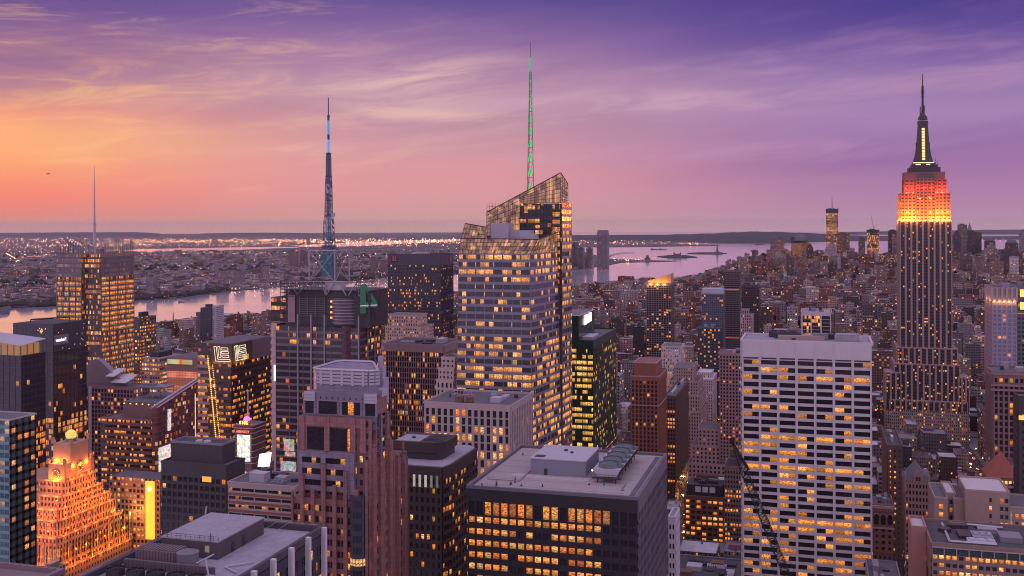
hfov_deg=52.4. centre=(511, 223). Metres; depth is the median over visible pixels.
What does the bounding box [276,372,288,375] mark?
window
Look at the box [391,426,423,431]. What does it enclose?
window
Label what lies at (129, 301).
window
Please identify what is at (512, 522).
window
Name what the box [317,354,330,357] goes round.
window
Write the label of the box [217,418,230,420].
window
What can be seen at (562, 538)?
window
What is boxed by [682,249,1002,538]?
city ground
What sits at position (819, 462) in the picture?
window
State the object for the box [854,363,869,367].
window
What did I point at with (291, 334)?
window
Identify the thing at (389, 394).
window
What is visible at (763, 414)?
window
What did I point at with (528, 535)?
window
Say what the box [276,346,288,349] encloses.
window
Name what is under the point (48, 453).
window
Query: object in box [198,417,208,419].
window
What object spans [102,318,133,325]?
window
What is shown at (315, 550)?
window
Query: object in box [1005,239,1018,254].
downtown tower
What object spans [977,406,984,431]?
city building
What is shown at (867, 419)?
window
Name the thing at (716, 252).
statue
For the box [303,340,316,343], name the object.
window
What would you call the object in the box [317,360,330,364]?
window
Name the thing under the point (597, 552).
window
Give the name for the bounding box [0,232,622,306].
shore
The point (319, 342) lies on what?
window
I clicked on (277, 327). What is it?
window
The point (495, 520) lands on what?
window
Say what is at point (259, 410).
window
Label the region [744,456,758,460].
window
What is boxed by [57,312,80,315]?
window
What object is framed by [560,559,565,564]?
window
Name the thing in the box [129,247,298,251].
inland bay water
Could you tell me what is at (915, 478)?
gabled tower
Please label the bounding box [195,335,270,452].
neon sign tower
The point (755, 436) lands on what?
window
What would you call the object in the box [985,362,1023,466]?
office tower
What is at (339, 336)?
window
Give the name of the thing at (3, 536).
window
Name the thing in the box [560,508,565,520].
window
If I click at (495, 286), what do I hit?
window
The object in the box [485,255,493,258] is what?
window
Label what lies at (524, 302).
window
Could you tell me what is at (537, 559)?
window
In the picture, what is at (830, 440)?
window
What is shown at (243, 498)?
window
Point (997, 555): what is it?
attic window
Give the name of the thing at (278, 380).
window
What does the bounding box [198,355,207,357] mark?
window
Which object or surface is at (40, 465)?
window
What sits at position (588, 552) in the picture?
window
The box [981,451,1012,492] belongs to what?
pyramid tower
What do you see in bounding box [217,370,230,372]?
window
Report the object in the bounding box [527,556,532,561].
window
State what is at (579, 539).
window
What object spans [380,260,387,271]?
apartment tower
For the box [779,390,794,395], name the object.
window
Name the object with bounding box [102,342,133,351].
window
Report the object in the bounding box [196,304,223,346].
apartment tower
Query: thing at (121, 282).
window
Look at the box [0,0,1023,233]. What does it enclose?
sky
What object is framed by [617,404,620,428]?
city building
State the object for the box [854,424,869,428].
window
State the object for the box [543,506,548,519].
window
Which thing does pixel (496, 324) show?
window
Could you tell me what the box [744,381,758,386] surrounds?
window
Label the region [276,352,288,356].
window
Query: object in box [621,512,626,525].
window
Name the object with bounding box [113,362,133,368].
window
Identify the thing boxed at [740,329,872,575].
office tower
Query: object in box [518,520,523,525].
window
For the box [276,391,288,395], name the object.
window
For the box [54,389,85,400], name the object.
window
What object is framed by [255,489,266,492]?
window
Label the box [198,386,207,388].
window
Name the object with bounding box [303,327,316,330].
window
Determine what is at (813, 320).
window
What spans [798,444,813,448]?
window
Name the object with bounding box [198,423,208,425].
window
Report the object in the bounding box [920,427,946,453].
city building
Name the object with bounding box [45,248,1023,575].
city buildings
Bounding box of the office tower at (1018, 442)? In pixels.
[1013,391,1023,493]
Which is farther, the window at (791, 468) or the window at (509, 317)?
the window at (509, 317)
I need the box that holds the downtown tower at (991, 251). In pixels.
[985,242,996,261]
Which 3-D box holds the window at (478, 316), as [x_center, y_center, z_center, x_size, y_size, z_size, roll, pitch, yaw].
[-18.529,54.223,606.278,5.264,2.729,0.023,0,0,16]
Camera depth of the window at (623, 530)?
338.47 m
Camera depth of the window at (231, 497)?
452.02 m
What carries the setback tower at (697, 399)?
on the pavement
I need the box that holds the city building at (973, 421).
[970,412,976,430]
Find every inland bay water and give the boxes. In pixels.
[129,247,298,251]
[299,239,459,246]
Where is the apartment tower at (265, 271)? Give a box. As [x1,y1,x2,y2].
[261,265,269,279]
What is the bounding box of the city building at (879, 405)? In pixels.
[875,396,883,425]
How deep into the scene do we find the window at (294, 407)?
659.13 m
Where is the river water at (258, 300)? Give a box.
[0,232,1018,333]
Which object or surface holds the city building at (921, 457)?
on the pavement
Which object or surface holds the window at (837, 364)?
in the office tower at (806, 426)
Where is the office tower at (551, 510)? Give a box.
[466,443,666,575]
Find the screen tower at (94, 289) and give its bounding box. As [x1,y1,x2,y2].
[56,171,134,381]
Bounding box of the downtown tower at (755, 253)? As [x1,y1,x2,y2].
[752,250,757,257]
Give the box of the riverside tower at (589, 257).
[586,247,592,267]
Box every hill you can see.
[0,232,159,236]
[203,233,319,235]
[572,231,887,242]
[838,230,1018,234]
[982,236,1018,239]
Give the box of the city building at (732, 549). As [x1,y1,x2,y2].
[724,541,740,558]
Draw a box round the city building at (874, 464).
[872,462,879,476]
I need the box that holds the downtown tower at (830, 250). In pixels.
[821,244,839,256]
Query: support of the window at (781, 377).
in the office tower at (806, 426)
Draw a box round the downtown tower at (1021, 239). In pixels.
[1019,229,1023,252]
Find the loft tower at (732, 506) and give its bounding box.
[724,446,740,541]
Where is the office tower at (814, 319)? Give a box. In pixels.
[801,306,831,333]
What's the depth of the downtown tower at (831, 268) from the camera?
4550.59 m
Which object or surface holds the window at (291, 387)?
in the media tower at (332, 320)
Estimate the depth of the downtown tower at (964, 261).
4801.64 m
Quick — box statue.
[712,242,722,253]
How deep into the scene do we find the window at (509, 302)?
601.54 m
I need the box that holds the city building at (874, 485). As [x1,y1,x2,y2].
[872,476,877,493]
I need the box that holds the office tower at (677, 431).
[667,378,688,501]
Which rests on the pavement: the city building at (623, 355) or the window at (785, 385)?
the city building at (623, 355)
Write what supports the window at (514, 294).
in the glass tower at (514, 328)
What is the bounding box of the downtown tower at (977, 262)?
[972,255,983,271]
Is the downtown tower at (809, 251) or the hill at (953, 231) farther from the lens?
the hill at (953, 231)
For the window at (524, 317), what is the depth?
598.47 m
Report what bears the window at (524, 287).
in the glass tower at (514, 328)
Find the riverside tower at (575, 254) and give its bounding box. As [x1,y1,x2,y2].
[572,242,578,267]
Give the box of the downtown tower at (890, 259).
[879,253,896,267]
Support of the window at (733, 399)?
in the apartment tower at (730, 391)
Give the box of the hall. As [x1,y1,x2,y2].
[667,252,686,256]
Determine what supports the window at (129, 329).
in the screen tower at (94, 289)
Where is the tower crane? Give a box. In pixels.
[729,436,795,575]
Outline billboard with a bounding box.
[258,452,273,470]
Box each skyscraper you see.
[791,234,808,257]
[826,207,837,247]
[867,217,878,256]
[883,74,969,443]
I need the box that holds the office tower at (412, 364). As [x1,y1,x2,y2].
[383,337,456,439]
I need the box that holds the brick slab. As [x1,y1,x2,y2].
[881,427,902,575]
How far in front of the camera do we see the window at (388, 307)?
1339.64 m
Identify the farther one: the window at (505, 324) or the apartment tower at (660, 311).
the apartment tower at (660, 311)
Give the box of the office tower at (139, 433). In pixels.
[100,378,197,489]
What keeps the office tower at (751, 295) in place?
on the pavement
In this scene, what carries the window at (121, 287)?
in the screen tower at (94, 289)
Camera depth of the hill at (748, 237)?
16081.16 m
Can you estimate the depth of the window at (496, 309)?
603.23 m
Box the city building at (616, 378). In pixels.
[616,352,617,403]
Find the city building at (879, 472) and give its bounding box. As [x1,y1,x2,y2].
[876,465,902,493]
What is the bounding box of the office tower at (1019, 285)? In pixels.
[1010,281,1023,365]
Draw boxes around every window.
[0,355,20,410]
[1,530,34,563]
[22,352,44,360]
[22,358,44,366]
[22,365,44,372]
[22,371,44,379]
[22,377,44,385]
[22,383,44,391]
[22,389,44,398]
[22,395,44,404]
[22,401,44,410]
[27,407,44,413]
[36,413,44,419]
[36,419,44,425]
[36,425,44,431]
[36,432,44,438]
[36,438,44,444]
[36,444,44,450]
[36,450,44,456]
[36,456,44,462]
[36,462,44,468]
[37,481,128,565]
[46,385,52,389]
[46,396,52,400]
[46,407,52,411]
[46,418,52,422]
[46,429,52,433]
[46,446,52,450]
[46,451,52,455]
[54,347,85,355]
[54,352,85,361]
[54,357,85,366]
[54,363,85,372]
[54,368,85,378]
[54,373,85,383]
[54,378,85,389]
[54,384,85,394]
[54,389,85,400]
[54,394,85,405]
[54,400,85,411]
[54,405,85,416]
[54,410,85,422]
[54,416,85,427]
[54,421,85,433]
[54,426,85,438]
[55,432,85,441]
[57,277,80,280]
[57,282,80,285]
[57,287,80,290]
[57,292,80,295]
[57,297,80,300]
[57,303,80,305]
[57,308,80,310]
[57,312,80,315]
[87,388,148,480]
[101,419,150,423]
[101,424,150,429]
[101,430,150,434]
[101,435,150,440]
[101,441,150,445]
[101,446,150,451]
[101,452,150,456]
[101,457,150,462]
[101,463,150,468]
[101,468,147,471]
[102,275,132,280]
[102,279,132,285]
[102,284,132,290]
[102,289,132,295]
[102,294,132,300]
[102,300,132,305]
[102,304,132,310]
[102,308,133,315]
[102,313,133,320]
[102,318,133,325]
[102,323,133,331]
[102,328,133,336]
[102,333,133,341]
[102,338,133,346]
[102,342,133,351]
[102,347,133,356]
[104,352,133,360]
[111,357,133,364]
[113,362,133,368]
[122,519,158,547]
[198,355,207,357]
[198,361,207,364]
[198,367,207,370]
[198,374,207,376]
[198,380,207,382]
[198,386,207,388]
[198,392,207,394]
[198,404,208,407]
[198,410,208,413]
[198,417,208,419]
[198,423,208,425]
[198,429,208,431]
[202,476,210,481]
[217,364,230,366]
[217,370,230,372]
[217,376,230,378]
[217,382,230,384]
[217,388,230,390]
[217,394,230,396]
[217,400,230,402]
[217,406,230,408]
[217,412,230,414]
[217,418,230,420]
[217,424,230,426]
[217,429,230,432]
[217,435,230,438]
[229,487,240,490]
[229,496,240,498]
[229,504,240,507]
[232,355,269,366]
[232,361,269,372]
[232,366,269,378]
[232,372,269,384]
[232,378,269,390]
[232,383,269,396]
[232,389,269,402]
[232,394,269,408]
[232,400,269,414]
[232,406,269,420]
[232,411,269,426]
[232,417,269,432]
[242,488,253,491]
[242,497,253,499]
[242,505,253,508]
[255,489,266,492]
[255,498,266,500]
[255,506,266,509]
[268,490,280,493]
[268,499,280,502]
[268,507,280,510]
[269,516,280,518]
[276,325,380,471]
[276,326,288,329]
[276,332,288,336]
[276,339,288,343]
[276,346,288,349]
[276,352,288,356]
[276,359,288,362]
[276,365,288,369]
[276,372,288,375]
[276,378,288,382]
[276,385,288,389]
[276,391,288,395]
[276,398,288,402]
[276,404,288,408]
[276,411,288,415]
[276,418,288,421]
[276,424,288,428]
[276,431,288,435]
[290,326,302,330]
[290,333,302,336]
[290,339,302,343]
[290,346,302,350]
[290,353,302,356]
[290,359,302,363]
[290,366,302,369]
[290,372,302,376]
[290,379,302,383]
[290,385,302,389]
[290,392,302,396]
[290,399,302,402]
[290,405,302,409]
[290,412,302,415]
[290,418,296,422]
[298,558,301,568]
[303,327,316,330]
[303,333,316,337]
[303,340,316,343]
[303,346,316,350]
[304,353,316,357]
[304,360,316,363]
[304,366,313,370]
[304,373,313,376]
[304,380,313,383]
[306,401,313,412]
[307,427,323,449]
[313,548,316,558]
[313,563,316,573]
[317,327,330,331]
[317,334,330,337]
[317,340,330,344]
[317,347,330,351]
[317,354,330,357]
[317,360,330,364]
[319,401,336,413]
[327,488,401,575]
[330,428,349,451]
[331,327,341,331]
[331,334,341,338]
[331,341,341,344]
[331,347,341,351]
[331,354,341,358]
[342,402,359,415]
[351,341,357,345]
[365,404,374,415]
[384,351,442,356]
[384,356,440,361]
[384,362,440,367]
[387,367,437,372]
[387,372,437,378]
[387,405,423,409]
[387,410,423,415]
[388,265,439,266]
[388,268,439,269]
[388,271,439,272]
[388,274,439,275]
[388,277,439,278]
[388,280,439,282]
[388,283,439,285]
[388,286,439,288]
[388,289,439,291]
[388,292,439,294]
[388,295,439,297]
[388,298,439,300]
[388,301,439,303]
[388,304,439,306]
[388,307,439,309]
[388,310,439,312]
[389,378,435,383]
[389,383,435,388]
[389,389,435,394]
[389,394,431,399]
[389,399,423,404]
[391,415,423,420]
[391,421,423,426]
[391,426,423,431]
[391,431,408,435]
[411,460,475,575]
[424,475,426,486]
[430,475,432,487]
[443,560,450,567]
[443,569,450,575]
[457,203,571,445]
[458,284,466,288]
[458,292,466,295]
[458,299,466,303]
[458,306,465,310]
[458,314,465,317]
[458,321,465,325]
[458,328,465,332]
[459,255,466,258]
[459,262,466,266]
[459,269,466,273]
[459,277,466,280]
[467,269,475,273]
[467,277,475,281]
[467,284,475,288]
[467,292,475,295]
[467,299,475,303]
[467,306,474,310]
[467,314,474,318]
[467,321,474,325]
[467,329,474,333]
[468,255,475,258]
[468,262,475,266]
[469,501,474,513]
[469,516,474,521]
[469,528,474,533]
[469,539,474,544]
[469,551,474,556]
[469,562,474,567]
[469,564,635,575]
[476,255,484,258]
[476,262,484,266]
[476,270,484,273]
[476,277,484,281]
[476,284,484,288]
[476,292,484,296]
[476,299,484,303]
[476,307,483,310]
[476,314,483,318]
[476,322,483,325]
[476,329,483,333]
[477,501,482,514]
[477,517,482,522]
[477,528,482,533]
[477,540,482,545]
[477,552,482,557]
[477,563,482,568]
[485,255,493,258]
[485,262,493,266]
[485,270,493,273]
[485,277,493,281]
[485,285,493,288]
[485,292,493,296]
[485,299,493,303]
[485,307,493,311]
[485,314,493,318]
[485,322,493,326]
[485,329,493,333]
[485,502,490,514]
[485,517,490,522]
[485,529,490,534]
[485,541,490,546]
[485,552,490,557]
[493,503,498,515]
[493,518,498,523]
[493,530,498,535]
[493,541,498,546]
[493,553,498,558]
[494,255,502,259]
[494,262,502,266]
[494,270,502,273]
[494,277,502,281]
[494,285,502,288]
[494,292,502,296]
[494,300,502,303]
[494,307,502,311]
[494,314,502,318]
[494,322,502,326]
[494,329,502,333]
[501,503,506,516]
[501,519,506,524]
[502,542,506,547]
[503,255,511,259]
[503,262,511,266]
[503,270,511,274]
[503,277,511,281]
[503,285,511,289]
[503,292,511,296]
[503,300,511,304]
[503,307,511,311]
[503,315,511,319]
[503,322,511,326]
[503,330,511,334]
[510,504,515,516]
[510,519,515,524]
[510,531,515,536]
[510,543,515,548]
[510,555,515,560]
[512,255,520,259]
[512,262,520,266]
[512,270,520,274]
[512,277,520,281]
[512,285,520,289]
[512,292,520,296]
[512,300,520,304]
[512,307,520,311]
[513,315,520,319]
[513,322,520,326]
[513,330,520,334]
[518,504,523,517]
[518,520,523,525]
[518,532,523,537]
[518,543,523,549]
[518,555,523,560]
[520,219,539,222]
[521,255,529,259]
[521,262,529,266]
[521,270,529,274]
[521,277,529,281]
[521,285,529,289]
[522,207,539,209]
[522,293,529,296]
[522,300,529,304]
[522,308,529,311]
[522,315,529,319]
[522,323,530,327]
[526,505,531,518]
[526,521,531,526]
[526,532,531,537]
[526,544,531,549]
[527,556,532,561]
[535,506,540,518]
[535,521,540,526]
[535,533,540,538]
[535,545,540,550]
[535,557,540,562]
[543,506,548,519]
[543,522,548,527]
[543,534,548,539]
[543,546,548,551]
[543,557,548,563]
[552,205,559,208]
[552,212,559,216]
[552,220,559,223]
[552,507,557,520]
[552,523,557,528]
[552,535,557,540]
[552,546,557,552]
[552,558,557,563]
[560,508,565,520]
[560,523,565,528]
[560,535,565,540]
[560,547,565,552]
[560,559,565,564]
[569,508,574,521]
[569,524,574,529]
[569,536,574,541]
[569,548,574,553]
[569,560,574,565]
[572,337,615,448]
[577,509,582,522]
[577,525,583,530]
[577,537,583,542]
[577,549,583,554]
[577,561,583,566]
[586,510,591,522]
[586,525,591,531]
[586,537,591,543]
[586,549,591,555]
[586,561,591,567]
[595,510,600,523]
[595,526,600,531]
[595,538,600,543]
[595,550,600,555]
[595,562,600,567]
[603,511,609,524]
[603,527,609,532]
[603,539,609,544]
[603,551,609,556]
[603,563,609,568]
[612,512,617,524]
[612,527,617,533]
[612,540,617,545]
[612,552,618,557]
[612,564,618,569]
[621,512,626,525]
[621,528,626,533]
[621,540,626,545]
[621,552,626,558]
[630,513,635,526]
[630,529,635,534]
[630,541,635,546]
[630,553,635,558]
[632,440,656,451]
[647,288,673,357]
[689,401,699,456]
[698,351,718,376]
[702,308,724,347]
[721,399,740,457]
[744,359,758,363]
[744,367,758,371]
[744,374,758,378]
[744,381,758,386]
[744,389,758,393]
[744,396,758,400]
[744,404,758,408]
[744,411,758,415]
[744,419,758,423]
[744,426,758,430]
[744,434,758,438]
[744,441,758,445]
[744,448,758,453]
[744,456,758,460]
[744,464,758,468]
[744,466,870,575]
[754,314,757,331]
[761,360,776,364]
[761,367,776,371]
[761,375,776,379]
[761,382,776,386]
[761,390,776,394]
[761,397,776,401]
[761,405,776,409]
[761,412,776,416]
[761,420,776,424]
[761,427,776,431]
[761,434,776,439]
[761,442,776,446]
[761,449,776,454]
[761,457,776,461]
[761,464,776,469]
[779,360,794,364]
[779,368,794,372]
[779,375,794,379]
[779,383,794,387]
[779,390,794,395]
[779,398,794,402]
[779,405,794,410]
[780,413,794,417]
[780,420,794,425]
[780,428,794,432]
[780,435,794,440]
[780,443,794,447]
[780,450,795,455]
[780,458,795,462]
[798,361,813,365]
[798,368,813,373]
[798,376,813,380]
[798,384,813,388]
[798,391,813,395]
[798,399,813,403]
[798,406,813,410]
[798,414,813,418]
[798,421,813,426]
[798,429,813,433]
[798,436,813,441]
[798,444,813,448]
[798,452,813,456]
[798,459,813,463]
[812,319,819,322]
[816,362,832,366]
[816,369,832,373]
[816,377,832,381]
[816,384,832,388]
[816,392,832,396]
[816,399,832,404]
[816,407,832,411]
[816,415,832,419]
[816,422,832,427]
[817,430,832,434]
[817,437,832,442]
[817,445,832,449]
[817,453,832,457]
[817,460,832,465]
[835,362,850,366]
[835,370,850,374]
[835,377,850,382]
[835,385,850,389]
[835,393,851,397]
[835,400,851,405]
[835,408,851,412]
[835,415,851,420]
[835,423,851,427]
[835,431,851,435]
[835,438,851,443]
[835,446,851,450]
[835,454,851,458]
[835,461,851,466]
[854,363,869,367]
[854,370,869,375]
[854,378,869,382]
[854,386,869,390]
[854,393,869,398]
[854,401,869,405]
[854,409,869,413]
[854,416,869,421]
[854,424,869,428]
[854,432,869,436]
[854,439,869,444]
[854,447,869,451]
[854,455,869,459]
[854,462,869,467]
[874,514,878,523]
[881,514,885,524]
[887,179,968,411]
[887,349,968,410]
[888,515,892,524]
[933,548,943,554]
[945,549,955,555]
[957,549,967,556]
[970,551,980,557]
[982,551,993,558]
[995,552,1005,559]
[1008,553,1018,560]
[1020,289,1023,296]
[1020,302,1023,309]
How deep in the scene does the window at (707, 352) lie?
1362.40 m
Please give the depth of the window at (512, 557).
348.95 m
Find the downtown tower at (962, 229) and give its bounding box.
[957,224,966,251]
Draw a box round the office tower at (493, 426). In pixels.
[423,388,532,475]
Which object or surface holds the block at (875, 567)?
on the city ground
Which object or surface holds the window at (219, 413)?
in the neon sign tower at (231, 370)
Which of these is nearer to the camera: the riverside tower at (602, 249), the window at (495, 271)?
the window at (495, 271)
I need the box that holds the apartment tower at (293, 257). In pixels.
[289,250,297,266]
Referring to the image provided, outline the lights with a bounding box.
[0,238,689,290]
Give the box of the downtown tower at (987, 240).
[984,237,994,250]
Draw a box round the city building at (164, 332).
[156,326,170,349]
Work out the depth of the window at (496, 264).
603.38 m
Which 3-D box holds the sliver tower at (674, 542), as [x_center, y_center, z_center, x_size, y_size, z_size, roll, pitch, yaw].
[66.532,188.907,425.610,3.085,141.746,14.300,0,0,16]
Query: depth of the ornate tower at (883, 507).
566.22 m
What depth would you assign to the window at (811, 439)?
538.89 m
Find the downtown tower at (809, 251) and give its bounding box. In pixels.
[806,243,812,258]
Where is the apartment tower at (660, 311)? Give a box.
[646,273,674,357]
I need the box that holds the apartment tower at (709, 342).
[697,323,721,421]
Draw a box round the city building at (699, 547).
[680,538,719,556]
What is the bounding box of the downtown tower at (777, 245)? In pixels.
[766,237,787,261]
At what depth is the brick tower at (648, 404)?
854.85 m
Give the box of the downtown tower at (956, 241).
[952,230,960,252]
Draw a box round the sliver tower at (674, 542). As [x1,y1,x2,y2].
[668,507,679,575]
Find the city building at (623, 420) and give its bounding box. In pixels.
[621,409,626,431]
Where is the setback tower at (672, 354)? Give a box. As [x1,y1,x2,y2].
[660,342,684,390]
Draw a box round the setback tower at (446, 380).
[436,353,456,394]
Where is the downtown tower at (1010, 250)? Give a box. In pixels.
[1000,244,1021,273]
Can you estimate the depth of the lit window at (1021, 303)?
824.02 m
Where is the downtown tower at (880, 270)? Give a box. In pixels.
[874,264,886,280]
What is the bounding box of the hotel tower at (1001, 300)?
[984,282,1017,463]
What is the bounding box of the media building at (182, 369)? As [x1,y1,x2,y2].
[167,353,197,391]
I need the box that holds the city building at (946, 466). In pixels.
[936,451,956,481]
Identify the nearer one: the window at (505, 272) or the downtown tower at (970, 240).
the window at (505, 272)
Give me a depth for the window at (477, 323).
606.26 m
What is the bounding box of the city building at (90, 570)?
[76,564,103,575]
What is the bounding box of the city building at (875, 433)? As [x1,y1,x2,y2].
[872,425,878,439]
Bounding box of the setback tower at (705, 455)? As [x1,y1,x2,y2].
[688,423,723,480]
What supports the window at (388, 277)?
in the office tower at (420, 282)
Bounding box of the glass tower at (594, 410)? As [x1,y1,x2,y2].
[572,309,616,449]
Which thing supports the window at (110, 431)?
in the office tower at (139, 433)
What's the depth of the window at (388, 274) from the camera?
1338.98 m
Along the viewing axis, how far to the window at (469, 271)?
607.96 m
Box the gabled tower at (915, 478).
[901,460,929,575]
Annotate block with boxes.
[109,470,160,550]
[135,311,155,382]
[142,349,179,393]
[227,467,298,522]
[680,554,740,575]
[684,477,724,541]
[865,559,899,575]
[908,515,926,575]
[924,518,1023,575]
[928,475,1023,524]
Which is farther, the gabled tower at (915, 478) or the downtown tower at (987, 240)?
the downtown tower at (987, 240)
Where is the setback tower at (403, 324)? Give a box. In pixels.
[381,312,436,365]
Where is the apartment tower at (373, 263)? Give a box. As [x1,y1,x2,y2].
[369,257,377,270]
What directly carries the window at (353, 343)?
in the media tower at (332, 320)
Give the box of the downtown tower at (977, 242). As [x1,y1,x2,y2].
[974,232,981,253]
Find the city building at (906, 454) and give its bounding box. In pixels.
[902,438,911,468]
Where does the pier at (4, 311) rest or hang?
in the river water at (258, 300)
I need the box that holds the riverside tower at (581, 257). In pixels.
[579,247,584,267]
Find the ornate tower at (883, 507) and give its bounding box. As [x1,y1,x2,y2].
[872,493,894,560]
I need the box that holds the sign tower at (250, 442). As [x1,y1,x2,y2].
[232,390,266,472]
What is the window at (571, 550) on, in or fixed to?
in the office tower at (551, 510)
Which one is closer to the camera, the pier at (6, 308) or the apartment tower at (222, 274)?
the pier at (6, 308)
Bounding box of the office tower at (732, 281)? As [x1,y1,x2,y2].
[723,267,740,348]
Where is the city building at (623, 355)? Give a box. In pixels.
[617,350,632,371]
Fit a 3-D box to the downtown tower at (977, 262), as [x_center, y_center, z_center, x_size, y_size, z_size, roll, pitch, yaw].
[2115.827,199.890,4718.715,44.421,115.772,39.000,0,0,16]
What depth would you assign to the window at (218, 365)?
680.39 m
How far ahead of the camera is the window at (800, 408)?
539.02 m
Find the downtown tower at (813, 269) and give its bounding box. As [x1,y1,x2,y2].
[808,264,818,273]
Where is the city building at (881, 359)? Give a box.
[872,348,892,390]
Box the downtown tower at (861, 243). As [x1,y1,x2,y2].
[858,237,864,253]
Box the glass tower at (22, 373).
[0,332,45,468]
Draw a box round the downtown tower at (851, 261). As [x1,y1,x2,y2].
[847,259,858,266]
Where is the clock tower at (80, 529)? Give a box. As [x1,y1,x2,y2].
[36,429,132,575]
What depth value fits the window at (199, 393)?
684.64 m
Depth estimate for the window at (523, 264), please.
598.83 m
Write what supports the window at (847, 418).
in the office tower at (806, 426)
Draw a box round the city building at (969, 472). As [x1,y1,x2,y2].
[957,469,979,484]
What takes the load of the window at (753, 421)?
in the office tower at (806, 426)
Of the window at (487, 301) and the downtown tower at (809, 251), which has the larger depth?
the downtown tower at (809, 251)
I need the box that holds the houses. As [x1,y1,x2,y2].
[0,249,458,304]
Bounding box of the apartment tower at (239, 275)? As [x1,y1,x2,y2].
[234,270,244,282]
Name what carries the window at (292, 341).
in the media tower at (332, 320)
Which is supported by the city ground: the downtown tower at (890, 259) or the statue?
the downtown tower at (890, 259)
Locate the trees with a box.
[0,250,457,306]
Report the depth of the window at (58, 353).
781.02 m
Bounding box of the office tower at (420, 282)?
[387,251,453,337]
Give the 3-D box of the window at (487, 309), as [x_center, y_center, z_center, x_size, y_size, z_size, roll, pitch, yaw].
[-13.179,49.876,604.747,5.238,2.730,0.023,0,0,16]
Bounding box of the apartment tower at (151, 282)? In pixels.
[146,275,156,290]
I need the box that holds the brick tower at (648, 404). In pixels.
[630,357,666,452]
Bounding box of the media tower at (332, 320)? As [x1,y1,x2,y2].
[270,98,389,472]
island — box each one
[657,255,694,257]
[688,252,726,253]
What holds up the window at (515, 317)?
in the glass tower at (514, 328)
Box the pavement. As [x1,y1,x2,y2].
[681,426,985,499]
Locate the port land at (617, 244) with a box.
[572,241,714,246]
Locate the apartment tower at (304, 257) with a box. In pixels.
[300,251,308,265]
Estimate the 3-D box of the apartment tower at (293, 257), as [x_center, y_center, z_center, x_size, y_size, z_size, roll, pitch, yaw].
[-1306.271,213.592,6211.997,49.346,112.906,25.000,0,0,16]
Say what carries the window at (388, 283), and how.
in the office tower at (420, 282)
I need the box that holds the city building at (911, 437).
[898,427,916,451]
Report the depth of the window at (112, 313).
885.88 m
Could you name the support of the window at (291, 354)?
in the media tower at (332, 320)
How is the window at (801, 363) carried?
in the office tower at (806, 426)
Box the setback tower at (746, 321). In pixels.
[740,308,753,338]
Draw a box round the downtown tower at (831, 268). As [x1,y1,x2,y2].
[828,262,835,277]
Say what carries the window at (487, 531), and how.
in the office tower at (551, 510)
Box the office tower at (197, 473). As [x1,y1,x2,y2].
[161,436,244,534]
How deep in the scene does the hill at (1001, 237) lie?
18070.88 m
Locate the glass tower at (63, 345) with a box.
[13,316,86,466]
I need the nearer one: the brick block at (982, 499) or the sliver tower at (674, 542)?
the sliver tower at (674, 542)
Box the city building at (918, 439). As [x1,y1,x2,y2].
[917,428,919,450]
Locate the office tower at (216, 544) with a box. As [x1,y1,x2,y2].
[79,506,326,575]
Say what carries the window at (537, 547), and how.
in the office tower at (551, 510)
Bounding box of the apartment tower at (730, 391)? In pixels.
[718,348,740,464]
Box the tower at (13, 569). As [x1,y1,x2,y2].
[0,561,64,575]
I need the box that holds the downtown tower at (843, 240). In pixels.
[837,232,849,255]
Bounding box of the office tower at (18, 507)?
[0,411,36,564]
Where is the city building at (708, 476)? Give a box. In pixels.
[694,473,723,479]
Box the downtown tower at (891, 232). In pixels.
[888,229,895,252]
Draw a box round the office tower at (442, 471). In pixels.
[393,432,476,575]
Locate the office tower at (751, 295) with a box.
[742,282,759,332]
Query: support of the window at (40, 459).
in the glass tower at (22, 373)
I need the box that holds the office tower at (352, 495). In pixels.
[291,356,408,575]
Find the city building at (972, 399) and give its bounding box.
[970,393,975,407]
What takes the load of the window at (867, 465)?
in the office tower at (806, 426)
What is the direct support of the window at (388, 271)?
in the office tower at (420, 282)
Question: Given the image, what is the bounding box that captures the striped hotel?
[87,358,149,481]
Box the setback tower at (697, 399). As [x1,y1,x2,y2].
[669,362,707,458]
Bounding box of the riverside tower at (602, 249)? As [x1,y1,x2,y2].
[597,230,608,269]
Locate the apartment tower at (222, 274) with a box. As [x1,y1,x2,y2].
[216,270,228,283]
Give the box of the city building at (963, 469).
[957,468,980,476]
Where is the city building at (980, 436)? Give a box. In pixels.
[978,417,981,457]
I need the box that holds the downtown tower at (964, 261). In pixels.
[958,251,971,271]
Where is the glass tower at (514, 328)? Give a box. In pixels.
[456,42,571,445]
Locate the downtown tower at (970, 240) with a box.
[967,222,973,254]
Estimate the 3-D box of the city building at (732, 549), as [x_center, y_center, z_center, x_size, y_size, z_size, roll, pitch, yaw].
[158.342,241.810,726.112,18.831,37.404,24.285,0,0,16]
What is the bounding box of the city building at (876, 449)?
[872,440,881,461]
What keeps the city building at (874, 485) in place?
on the pavement
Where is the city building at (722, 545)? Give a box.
[708,540,725,557]
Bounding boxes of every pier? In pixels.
[0,306,11,309]
[0,309,9,313]
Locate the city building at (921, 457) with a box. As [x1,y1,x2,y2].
[912,447,932,471]
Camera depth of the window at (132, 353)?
888.91 m
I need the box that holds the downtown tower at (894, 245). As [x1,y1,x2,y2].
[892,234,896,253]
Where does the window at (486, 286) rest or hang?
in the glass tower at (514, 328)
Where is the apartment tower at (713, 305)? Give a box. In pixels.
[702,288,724,348]

